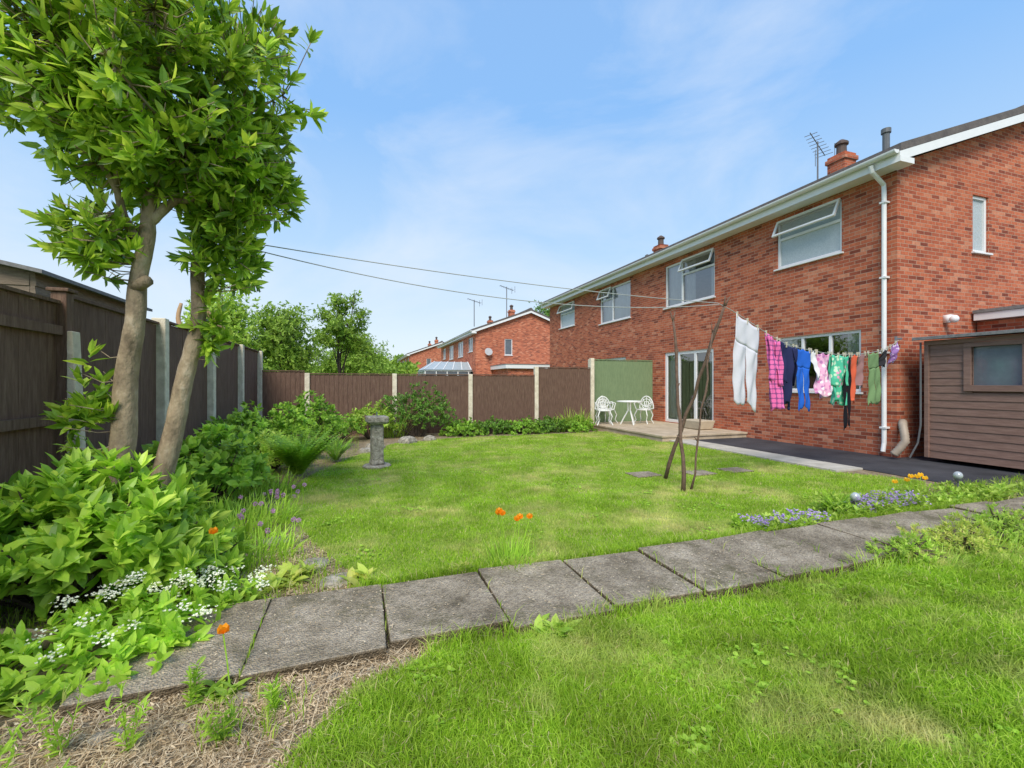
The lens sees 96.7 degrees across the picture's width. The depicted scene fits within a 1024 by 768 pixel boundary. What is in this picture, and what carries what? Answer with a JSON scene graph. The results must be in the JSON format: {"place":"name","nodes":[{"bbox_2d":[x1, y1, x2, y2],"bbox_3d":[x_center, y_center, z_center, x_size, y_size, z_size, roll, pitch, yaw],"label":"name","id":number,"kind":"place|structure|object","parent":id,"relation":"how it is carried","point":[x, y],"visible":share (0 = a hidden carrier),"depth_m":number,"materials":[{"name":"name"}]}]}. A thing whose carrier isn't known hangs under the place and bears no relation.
{"place":"outdoors","nodes":[
{"label":"outdoors","id":0,"kind":"place"},
{"bbox_2d":[0,260,152,311],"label":"garden shed","id":1,"kind":"structure","parent":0,"point":[27,278],"depth_m":6.05,"materials":[{"name":"grey wood"}]},
{"bbox_2d":[398,337,443,373],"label":"brick house","id":2,"kind":"structure","parent":0,"point":[428,354],"depth_m":59.62,"materials":[{"name":"brick"}]},
{"bbox_2d":[437,305,549,375],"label":"brick house","id":3,"kind":"structure","parent":0,"point":[522,337],"depth_m":33.98,"materials":[{"name":"brick"}]},
{"bbox_2d":[0,429,1018,767],"bbox_3d":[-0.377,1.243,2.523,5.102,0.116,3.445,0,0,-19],"label":"straw mulch","id":4,"kind":"object","parent":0,"point":[214,760],"visible":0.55,"depth_m":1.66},
{"bbox_2d":[0,671,25,717],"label":"primula clump","id":5,"kind":"object","parent":4,"relation":"on","point":[11,692],"visible":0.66,"depth_m":1.77,"materials":[{"name":"green plant"}]},
{"bbox_2d":[0,694,49,767],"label":"weed","id":6,"kind":"object","parent":4,"relation":"on","point":[7,747],"visible":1,"depth_m":1.38,"materials":[{"name":"green plant"}]},
{"bbox_2d":[0,629,58,654],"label":"log","id":7,"kind":"object","parent":4,"relation":"on","point":[46,643],"visible":0.18,"depth_m":2.10,"materials":[{"name":"wood"}]},
{"bbox_2d":[2,655,94,762],"bbox_3d":[-1.530,1.122,1.535,0.144,0.297,0.246,0,0,25],"label":"weed","id":8,"kind":"object","parent":4,"relation":"on","point":[53,742],"visible":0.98,"depth_m":1.51,"materials":[{"name":"green plant"}]},
{"bbox_2d":[85,727,124,747],"bbox_3d":[-1.447,1.254,1.625,0.112,0.032,0.075,0,0,-19],"label":"stone","id":9,"kind":"object","parent":4,"relation":"on","point":[102,732],"visible":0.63,"depth_m":1.61,"materials":[{"name":"grey stone"}]},
{"bbox_2d":[0,442,237,615],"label":"laurel bush","id":10,"kind":"object","parent":4,"relation":"on","point":[62,526],"visible":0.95,"depth_m":2.44,"materials":[{"name":"green plant"}]},
{"bbox_2d":[100,680,153,752],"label":"weed","id":11,"kind":"object","parent":4,"relation":"on","point":[123,720],"visible":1,"depth_m":1.57,"materials":[{"name":"green plant"}]},
{"bbox_2d":[0,561,275,712],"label":"white flowering plant","id":12,"kind":"object","parent":4,"relation":"on","point":[166,616],"visible":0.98,"depth_m":2.04,"materials":[{"name":"green plant"}]},
{"bbox_2d":[0,0,328,573],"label":"laurel tree","id":13,"kind":"object","parent":4,"relation":"on","point":[117,115],"visible":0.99,"depth_m":3.08,"materials":[{"name":"green plant"}]},
{"bbox_2d":[190,231,901,354],"bbox_3d":[2.080,-0.806,5.530,10.004,0.738,0.262,0,0,-25],"label":"washing line","id":14,"kind":"object","parent":13,"relation":"attached to","point":[896,338],"visible":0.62,"depth_m":4.52,"materials":[{"name":"fabric"}]},
{"bbox_2d":[732,313,758,411],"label":"hanging trousers","id":15,"kind":"object","parent":14,"relation":"hanging from","point":[746,343],"visible":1,"depth_m":5.84,"materials":[{"name":"white fabric"}]},
{"bbox_2d":[765,333,784,410],"bbox_3d":[3.495,-0.158,6.073,0.309,1.056,0.150,0,0,-32],"label":"hanging shirt","id":16,"kind":"object","parent":14,"relation":"hanging from","point":[776,367],"visible":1,"depth_m":6.10,"materials":[{"name":"pink fabric"}]},
{"bbox_2d":[778,340,797,410],"bbox_3d":[3.789,-0.111,6.239,0.397,0.969,0.179,0,0,-35],"label":"hanging jumper","id":17,"kind":"object","parent":14,"relation":"hanging from","point":[789,355],"visible":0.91,"depth_m":6.25,"materials":[{"name":"blue fabric"}]},
{"bbox_2d":[795,347,810,411],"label":"hanging trousers","id":18,"kind":"object","parent":14,"relation":"hanging from","point":[804,361],"visible":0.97,"depth_m":6.42,"materials":[{"name":"blue fabric"}]},
{"bbox_2d":[813,353,831,398],"bbox_3d":[4.512,-0.122,6.596,0.394,0.694,0.124,0,0,-28],"label":"hanging blouse","id":19,"kind":"object","parent":14,"relation":"hanging from","point":[822,386],"visible":0.96,"depth_m":6.59,"materials":[{"name":"pink fabric"}]},
{"bbox_2d":[828,355,848,405],"bbox_3d":[4.893,-0.058,6.842,0.458,0.783,0.162,0,0,-36],"label":"hanging dress","id":20,"kind":"object","parent":14,"relation":"hanging from","point":[837,367],"visible":1,"depth_m":6.82,"materials":[{"name":"green fabric"}]},
{"bbox_2d":[843,355,851,429],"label":"hanging leggings","id":21,"kind":"object","parent":14,"relation":"hanging from","point":[846,414],"visible":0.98,"depth_m":6.94,"materials":[{"name":"black fabric"}]},
{"bbox_2d":[846,355,857,403],"bbox_3d":[5.258,-0.073,7.027,0.246,0.781,0.095,0,0,-19],"label":"hanging shirt","id":22,"kind":"object","parent":14,"relation":"hanging from","point":[853,373],"visible":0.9,"depth_m":7.01,"materials":[{"name":"orange fabric"}]},
{"bbox_2d":[855,354,864,388],"bbox_3d":[5.459,-0.206,7.127,0.250,0.561,0.099,0,0,-19],"label":"hanging cloth","id":23,"kind":"object","parent":14,"relation":"hanging from","point":[859,378],"visible":0.94,"depth_m":7.11,"materials":[{"name":"pink fabric"}]},
{"bbox_2d":[867,352,880,405],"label":"hanging trousers","id":24,"kind":"object","parent":14,"relation":"hanging from","point":[874,392],"visible":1,"depth_m":7.28,"materials":[{"name":"green fabric"}]},
{"bbox_2d":[90,499,257,612],"bbox_3d":[-2.015,1.004,2.804,0.706,0.550,0.814,0,0,-19],"label":"flowering plant","id":25,"kind":"object","parent":4,"relation":"on","point":[229,557],"visible":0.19,"depth_m":2.77,"materials":[{"name":"green plant"}]},
{"bbox_2d":[180,655,207,707],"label":"weed","id":26,"kind":"object","parent":4,"relation":"on","point":[190,683],"visible":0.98,"depth_m":1.78,"materials":[{"name":"green plant"}]},
{"bbox_2d":[141,423,269,506],"bbox_3d":[-3.084,0.833,4.597,1.150,0.890,1.154,0,0,-19],"label":"leafy shrub","id":27,"kind":"object","parent":4,"relation":"on","point":[206,460],"visible":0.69,"depth_m":4.46,"materials":[{"name":"green plant"}]},
{"bbox_2d":[197,704,241,742],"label":"weed","id":28,"kind":"object","parent":4,"relation":"on","point":[222,732],"visible":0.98,"depth_m":1.59,"materials":[{"name":"green plant"}]},
{"bbox_2d":[188,672,251,707],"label":"primula clump","id":29,"kind":"object","parent":4,"relation":"on","point":[221,684],"visible":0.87,"depth_m":1.82,"materials":[{"name":"green plant"}]},
{"bbox_2d":[217,623,229,687],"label":"poppy","id":30,"kind":"object","parent":4,"relation":"on","point":[223,628],"visible":0.94,"depth_m":1.90,"materials":[{"name":"orange plant"}]},
{"bbox_2d":[204,487,269,515],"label":"strap leaf plant","id":31,"kind":"object","parent":4,"relation":"on","point":[234,499],"visible":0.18,"depth_m":4.50,"materials":[{"name":"green plant"}]},
{"bbox_2d":[206,400,280,448],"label":"leafy shrub","id":32,"kind":"object","parent":4,"relation":"on","point":[248,425],"visible":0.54,"depth_m":7.08,"materials":[{"name":"green plant"}]},
{"bbox_2d":[217,450,280,489],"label":"leafy shrub","id":33,"kind":"object","parent":4,"relation":"on","point":[272,472],"visible":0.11,"depth_m":5.51,"materials":[{"name":"green plant"}]},
{"bbox_2d":[205,487,306,539],"bbox_3d":[-2.403,1.114,3.950,1.196,0.318,1.186,0,0,-19],"label":"strap leaf plant","id":34,"kind":"object","parent":4,"relation":"on","point":[265,516],"visible":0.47,"depth_m":4.10,"materials":[{"name":"green plant"}]},
{"bbox_2d":[214,465,305,500],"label":"strap leaf plant","id":35,"kind":"object","parent":4,"relation":"on","point":[283,485],"visible":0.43,"depth_m":5.17,"materials":[{"name":"green plant"}]},
{"bbox_2d":[209,517,312,574],"bbox_3d":[-1.898,1.148,3.290,0.917,0.247,0.862,0,0,-19],"label":"strap leaf plant","id":36,"kind":"object","parent":4,"relation":"on","point":[249,557],"visible":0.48,"depth_m":3.38,"materials":[{"name":"green plant"}]},
{"bbox_2d":[232,428,299,470],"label":"leafy shrub","id":37,"kind":"object","parent":4,"relation":"on","point":[274,463],"visible":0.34,"depth_m":6.47,"materials":[{"name":"green plant"}]},
{"bbox_2d":[231,483,306,555],"bbox_3d":[-2.069,1.111,3.897,0.552,0.318,1.388,0,0,-23],"label":"mauve allium clump","id":38,"kind":"object","parent":4,"relation":"on","point":[262,503],"visible":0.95,"depth_m":3.84,"materials":[{"name":"purple plant"}]},
{"bbox_2d":[258,671,284,713],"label":"weed","id":39,"kind":"object","parent":4,"relation":"on","point":[269,694],"visible":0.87,"depth_m":1.76,"materials":[{"name":"green plant"}]},
{"bbox_2d":[258,563,308,593],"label":"primula clump","id":40,"kind":"object","parent":4,"relation":"on","point":[272,578],"visible":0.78,"depth_m":2.86,"materials":[{"name":"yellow plant"}]},
{"bbox_2d":[275,559,318,583],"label":"primula clump","id":41,"kind":"object","parent":4,"relation":"on","point":[288,563],"visible":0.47,"depth_m":3.01,"materials":[{"name":"green plant"}]},
{"bbox_2d":[259,424,344,474],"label":"fern","id":42,"kind":"object","parent":4,"relation":"on","point":[303,455],"visible":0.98,"depth_m":6.06,"materials":[{"name":"green plant"}]},
{"bbox_2d":[266,389,348,446],"bbox_3d":[-3.934,0.688,8.687,1.596,1.181,1.384,0,0,-19],"label":"leafy shrub","id":43,"kind":"object","parent":4,"relation":"on","point":[286,421],"visible":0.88,"depth_m":8.49,"materials":[{"name":"green plant"}]},
{"bbox_2d":[305,412,366,441],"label":"leafy shrub","id":44,"kind":"object","parent":4,"relation":"on","point":[351,424],"visible":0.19,"depth_m":9.91,"materials":[{"name":"green plant"}]},
{"bbox_2d":[321,437,353,460],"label":"fern","id":45,"kind":"object","parent":4,"relation":"on","point":[335,448],"visible":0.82,"depth_m":7.35,"materials":[{"name":"green plant"}]},
{"bbox_2d":[319,572,359,588],"bbox_3d":[-1.103,1.243,2.899,0.226,0.054,0.208,0,0,24],"label":"stone","id":46,"kind":"object","parent":4,"relation":"on","point":[330,582],"visible":0.45,"depth_m":2.84,"materials":[{"name":"grey stone"}]},
{"bbox_2d":[338,562,389,587],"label":"primula clump","id":47,"kind":"object","parent":4,"relation":"on","point":[361,569],"visible":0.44,"depth_m":2.90,"materials":[{"name":"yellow plant"}]},
{"bbox_2d":[348,399,398,438],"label":"leafy shrub","id":48,"kind":"object","parent":4,"relation":"on","point":[370,411],"visible":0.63,"depth_m":10.40,"materials":[{"name":"green plant"}]},
{"bbox_2d":[372,403,420,437],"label":"leafy shrub","id":49,"kind":"object","parent":4,"relation":"on","point":[391,433],"visible":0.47,"depth_m":10.75,"materials":[{"name":"green plant"}]},
{"bbox_2d":[380,381,459,436],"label":"leafy shrub","id":50,"kind":"object","parent":4,"relation":"on","point":[417,417],"visible":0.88,"depth_m":10.85,"materials":[{"name":"green plant"}]},
{"bbox_2d":[262,358,593,437],"bbox_3d":[-1.713,0.260,11.874,8.623,2.020,0.120,0,0,-19],"label":"wooden fence","id":51,"kind":"object","parent":4,"relation":"on","point":[541,392],"visible":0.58,"depth_m":11.97,"materials":[{"name":"brown wood"}]},
{"bbox_2d":[438,417,486,436],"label":"geranium clump","id":52,"kind":"object","parent":4,"relation":"on","point":[466,428],"visible":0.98,"depth_m":11.03,"materials":[{"name":"green plant"}]},
{"bbox_2d":[475,415,516,435],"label":"geranium clump","id":53,"kind":"object","parent":4,"relation":"on","point":[496,426],"visible":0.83,"depth_m":11.43,"materials":[{"name":"green plant"}]},
{"bbox_2d":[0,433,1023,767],"bbox_3d":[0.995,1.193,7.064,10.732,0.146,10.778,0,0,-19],"label":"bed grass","id":54,"kind":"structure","parent":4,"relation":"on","point":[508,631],"depth_m":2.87,"materials":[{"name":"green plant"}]},
{"bbox_2d":[501,415,546,434],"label":"geranium clump","id":55,"kind":"object","parent":4,"relation":"on","point":[524,426],"visible":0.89,"depth_m":11.53,"materials":[{"name":"green plant"}]},
{"bbox_2d":[530,415,567,433],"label":"geranium clump","id":56,"kind":"object","parent":4,"relation":"on","point":[549,428],"visible":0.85,"depth_m":11.84,"materials":[{"name":"green plant"}]},
{"bbox_2d":[559,414,598,432],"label":"geranium clump","id":57,"kind":"object","parent":4,"relation":"on","point":[572,427],"visible":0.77,"depth_m":12.02,"materials":[{"name":"green plant"}]},
{"bbox_2d":[820,487,851,511],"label":"clump","id":58,"kind":"object","parent":4,"relation":"on","point":[829,497],"visible":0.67,"depth_m":4.41,"materials":[{"name":"green plant"}]},
{"bbox_2d":[730,480,1023,530],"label":"violet campanula mat","id":59,"kind":"object","parent":4,"relation":"on","point":[867,501],"visible":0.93,"depth_m":4.44,"materials":[{"name":"green plant"}]},
{"bbox_2d":[840,549,916,578],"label":"weed clump","id":60,"kind":"object","parent":4,"relation":"on","point":[885,560],"visible":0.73,"depth_m":3.06,"materials":[{"name":"green plant"}]},
{"bbox_2d":[865,530,953,567],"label":"feathery weed","id":61,"kind":"object","parent":4,"relation":"on","point":[915,545],"visible":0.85,"depth_m":3.23,"materials":[{"name":"green plant"}]},
{"bbox_2d":[870,529,991,572],"bbox_3d":[2.944,1.168,3.229,0.750,0.206,0.679,0,0,-19],"label":"weed clump","id":62,"kind":"object","parent":4,"relation":"on","point":[955,559],"visible":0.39,"depth_m":3.10,"materials":[{"name":"green plant"}]},
{"bbox_2d":[896,511,1022,556],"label":"feathery weed","id":63,"kind":"object","parent":4,"relation":"on","point":[943,534],"visible":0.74,"depth_m":3.42,"materials":[{"name":"green plant"}]},
{"bbox_2d":[918,519,1023,562],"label":"weed clump","id":64,"kind":"object","parent":4,"relation":"on","point":[1012,542],"visible":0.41,"depth_m":3.34,"materials":[{"name":"green plant"}]},
{"bbox_2d":[943,502,1023,543],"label":"feathery weed","id":65,"kind":"object","parent":4,"relation":"on","point":[1005,518],"visible":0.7,"depth_m":3.71,"materials":[{"name":"green plant"}]},
{"bbox_2d":[0,0,1023,365],"label":"sky","id":66,"kind":"structure","parent":0,"point":[554,143],"materials":[{"name":"blue"}]},
{"bbox_2d":[491,364,549,375],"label":"garage","id":67,"kind":"structure","parent":0,"point":[522,369],"depth_m":30.33,"materials":[{"name":"white plastic"}]},
{"bbox_2d":[59,496,1023,719],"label":"garden path","id":68,"kind":"structure","parent":0,"point":[318,644],"depth_m":2.56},
{"bbox_2d":[281,431,926,582],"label":"lawn","id":69,"kind":"structure","parent":0,"point":[509,514],"depth_m":5.02,"materials":[{"name":"green plant"}]},
{"bbox_2d":[362,412,390,469],"bbox_3d":[-2.052,0.848,6.909,0.421,0.845,0.419,0,0,-19],"label":"sundial","id":70,"kind":"object","parent":69,"relation":"on","point":[376,422],"visible":0.98,"depth_m":6.82,"materials":[{"name":"stone"}]},
{"bbox_2d":[474,530,551,568],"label":"grass tuft","id":71,"kind":"object","parent":69,"relation":"on","point":[526,550],"visible":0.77,"depth_m":3.20,"materials":[{"name":"green plant"}]},
{"bbox_2d":[314,458,1022,767],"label":"lawn clover","id":72,"kind":"object","parent":69,"relation":"on","point":[685,737],"visible":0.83,"depth_m":1.91,"materials":[{"name":"green plant"}]},
{"bbox_2d":[670,311,685,491],"bbox_3d":[1.999,0.186,5.469,0.100,2.174,0.340,0,0,-2],"label":"clothes prop","id":73,"kind":"object","parent":69,"relation":"on","point":[683,477],"visible":0.96,"depth_m":5.44,"materials":[{"name":"brown wood"}]},
{"bbox_2d":[625,467,753,477],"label":"stepping stones","id":74,"kind":"object","parent":69,"relation":"on","point":[644,474],"visible":0.59,"depth_m":6.41,"materials":[{"name":"grey stone"}]},
{"bbox_2d":[664,296,729,478],"bbox_3d":[2.328,0.104,5.790,0.830,2.343,0.086,0,0,40],"label":"clothes prop","id":75,"kind":"object","parent":69,"relation":"on","point":[670,459],"visible":0.83,"depth_m":5.78,"materials":[{"name":"brown wood"}]},
{"bbox_2d":[690,323,715,488],"bbox_3d":[2.308,0.252,5.492,0.443,2.004,0.053,0,0,-30],"label":"clothes prop","id":76,"kind":"object","parent":69,"relation":"on","point":[698,435],"visible":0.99,"depth_m":5.48,"materials":[{"name":"brown wood"}]},
{"bbox_2d":[270,545,1023,767],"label":"front lawn","id":77,"kind":"structure","parent":0,"point":[638,707],"depth_m":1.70,"materials":[{"name":"green plant"}]},
{"bbox_2d":[526,613,582,640],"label":"primula clump","id":78,"kind":"object","parent":77,"relation":"on","point":[554,617],"visible":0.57,"depth_m":2.28,"materials":[{"name":"green plant"}]},
{"bbox_2d":[593,421,747,441],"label":"patio","id":79,"kind":"structure","parent":0,"point":[661,431],"depth_m":11.14,"materials":[{"name":"beige stone"}]},
{"bbox_2d":[595,396,613,425],"bbox_3d":[2.572,0.745,12.736,0.512,0.809,0.439,0,0,1],"label":"garden chair","id":80,"kind":"object","parent":79,"relation":"on","point":[602,406],"visible":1,"depth_m":12.91,"materials":[{"name":"white paint"}]},
{"bbox_2d":[634,396,653,423],"bbox_3d":[3.804,0.745,13.150,0.512,0.809,0.439,0,0,41],"label":"garden chair","id":81,"kind":"object","parent":79,"relation":"on","point":[646,405],"visible":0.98,"depth_m":13.20,"materials":[{"name":"white paint"}]},
{"bbox_2d":[682,419,714,429],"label":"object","id":82,"kind":"object","parent":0,"point":[694,424],"visible":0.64,"depth_m":11.30,"materials":[{"name":"beige stone"}]},
{"bbox_2d":[669,439,862,471],"bbox_3d":[4.152,1.262,8.889,0.540,0.056,4.788,0,0,-19],"label":"paving strip","id":83,"kind":"object","parent":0,"point":[833,467],"visible":0.62,"depth_m":7.67,"materials":[{"name":"grey concrete"}]},
{"bbox_2d":[699,437,1023,495],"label":"asphalt yard","id":84,"kind":"structure","parent":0,"point":[938,470],"depth_m":7.29,"materials":[{"name":"black asphalt"}]},
{"bbox_2d":[912,328,1023,468],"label":"garden shed","id":85,"kind":"structure","parent":84,"relation":"on","point":[974,399],"depth_m":6.84,"materials":[{"name":"brown wood"}]},
{"bbox_2d":[909,342,921,457],"bbox_3d":[6.651,0.272,7.507,0.161,1.905,0.044,0,0,45],"label":"drain hose","id":86,"kind":"object","parent":85,"relation":"attached to","point":[920,391],"visible":1,"depth_m":7.45,"materials":[{"name":"grey plastic"}]},
{"bbox_2d":[974,344,1021,384],"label":"window","id":87,"kind":"structure","parent":85,"relation":"in","point":[999,364],"depth_m":6.62,"materials":[{"name":"grey glass"}]},
{"bbox_2d":[972,304,1023,341],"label":"garage","id":88,"kind":"structure","parent":0,"point":[1002,318],"depth_m":8.07,"materials":[{"name":"red brick"}]},
{"label":"ground","id":89,"kind":"structure","parent":0,"visible":0},
{"bbox_2d":[0,284,262,488],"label":"wooden fence","id":90,"kind":"object","parent":89,"relation":"on","point":[42,337],"visible":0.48,"depth_m":3.59,"materials":[{"name":"brown wood"}]},
{"bbox_2d":[181,277,271,351],"bbox_3d":[-7.548,-0.777,11.717,2.348,4.106,2.699,0,0,-19],"label":"garden tree","id":91,"kind":"object","parent":89,"relation":"on","point":[237,316],"visible":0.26,"depth_m":11.74,"materials":[{"name":"green plant"}]},
{"bbox_2d":[246,300,331,372],"bbox_3d":[-6.761,-0.652,13.565,2.828,3.856,2.949,0,0,36],"label":"garden tree","id":92,"kind":"object","parent":89,"relation":"on","point":[282,333],"visible":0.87,"depth_m":13.04,"materials":[{"name":"green plant"}]},
{"bbox_2d":[306,290,373,374],"bbox_3d":[-5.923,-1.013,15.831,2.212,4.575,2.450,0,0,-19],"label":"garden tree","id":93,"kind":"object","parent":89,"relation":"on","point":[350,339],"visible":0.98,"depth_m":15.64,"materials":[{"name":"green plant"}]},
{"bbox_2d":[263,351,420,374],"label":"distant hedge","id":94,"kind":"object","parent":89,"relation":"on","point":[407,367],"visible":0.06,"depth_m":28.53,"materials":[{"name":"green plant"}]},
{"bbox_2d":[308,332,395,374],"bbox_3d":[-7.977,-0.723,22.679,4.401,3.997,3.850,0,0,-19],"label":"garden tree","id":95,"kind":"object","parent":89,"relation":"on","point":[359,363],"visible":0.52,"depth_m":21.79,"materials":[{"name":"green plant"}]},
{"bbox_2d":[418,361,471,373],"bbox_3d":[-5.335,-0.227,35.291,3.600,2.993,4.301,0,0,-19],"label":"conservatory","id":96,"kind":"object","parent":89,"relation":"on","point":[441,367],"visible":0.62,"depth_m":33.67,"materials":[{"name":"white plastic"}]},
{"bbox_2d":[588,359,652,421],"bbox_3d":[3.319,0.265,13.831,2.214,2.010,0.100,0,0,-19],"label":"wooden fence","id":97,"kind":"object","parent":89,"relation":"on","point":[615,381],"visible":0.7,"depth_m":13.84,"materials":[{"name":"green paint"}]},
{"bbox_2d":[539,105,1023,457],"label":"brick house","id":98,"kind":"structure","parent":89,"relation":"on","point":[907,241],"depth_m":8.86,"materials":[{"name":"brick"}]},
{"bbox_2d":[557,301,574,329],"bbox_3d":[2.390,-3.009,20.060,0.263,1.068,1.580,0,0,-19],"label":"window","id":99,"kind":"structure","parent":98,"relation":"in","point":[567,312],"depth_m":20.08,"materials":[{"name":"white plastic"}]},
{"bbox_2d":[596,280,630,325],"bbox_3d":[3.687,-2.884,16.355,0.373,1.318,2.130,0,0,-19],"label":"window","id":100,"kind":"structure","parent":98,"relation":"in","point":[612,314],"depth_m":16.49,"materials":[{"name":"white plastic"}]},
{"bbox_2d":[663,248,715,309],"bbox_3d":[4.922,-2.874,12.698,0.366,1.298,2.090,0,0,-19],"label":"window","id":101,"kind":"structure","parent":98,"relation":"in","point":[677,273],"depth_m":12.92,"materials":[{"name":"white plastic"}]},
{"bbox_2d":[665,348,713,426],"bbox_3d":[5.007,0.095,12.764,0.163,2.050,2.000,0,0,-19],"label":"patio door","id":102,"kind":"structure","parent":98,"relation":"in","point":[671,415],"depth_m":13.22,"materials":[{"name":"white plastic"}]},
{"bbox_2d":[772,198,843,271],"bbox_3d":[6.002,-3.010,9.311,0.275,1.070,1.500,0,0,-19],"label":"window","id":103,"kind":"structure","parent":98,"relation":"in","point":[814,234],"depth_m":9.29,"materials":[{"name":"white plastic"}]},
{"bbox_2d":[805,132,834,179],"bbox_3d":[8.929,-6.286,13.293,1.210,1.711,0.515,0,0,-39],"label":"television aerial","id":104,"kind":"object","parent":98,"relation":"on","point":[817,147],"visible":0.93,"depth_m":13.28,"materials":[{"name":"metal"}]},
{"bbox_2d":[780,330,862,393],"bbox_3d":[6.167,-0.407,9.182,0.248,1.185,1.850,0,0,-19],"label":"window","id":105,"kind":"structure","parent":98,"relation":"in","point":[854,336],"depth_m":8.88,"materials":[{"name":"white plastic"}]},
{"bbox_2d":[890,419,909,456],"bbox_3d":[6.491,0.901,7.630,0.254,0.619,0.336,0,0,33],"label":"vent hose","id":106,"kind":"object","parent":98,"relation":"attached to","point":[900,447],"visible":1,"depth_m":7.53,"materials":[{"name":"beige plastic"}]},
{"bbox_2d":[971,196,992,255],"bbox_3d":[8.741,-2.963,8.515,0.560,1.095,0.145,0,0,-19],"label":"window","id":107,"kind":"structure","parent":98,"relation":"in","point":[979,203],"depth_m":8.58,"materials":[{"name":"white plastic"}]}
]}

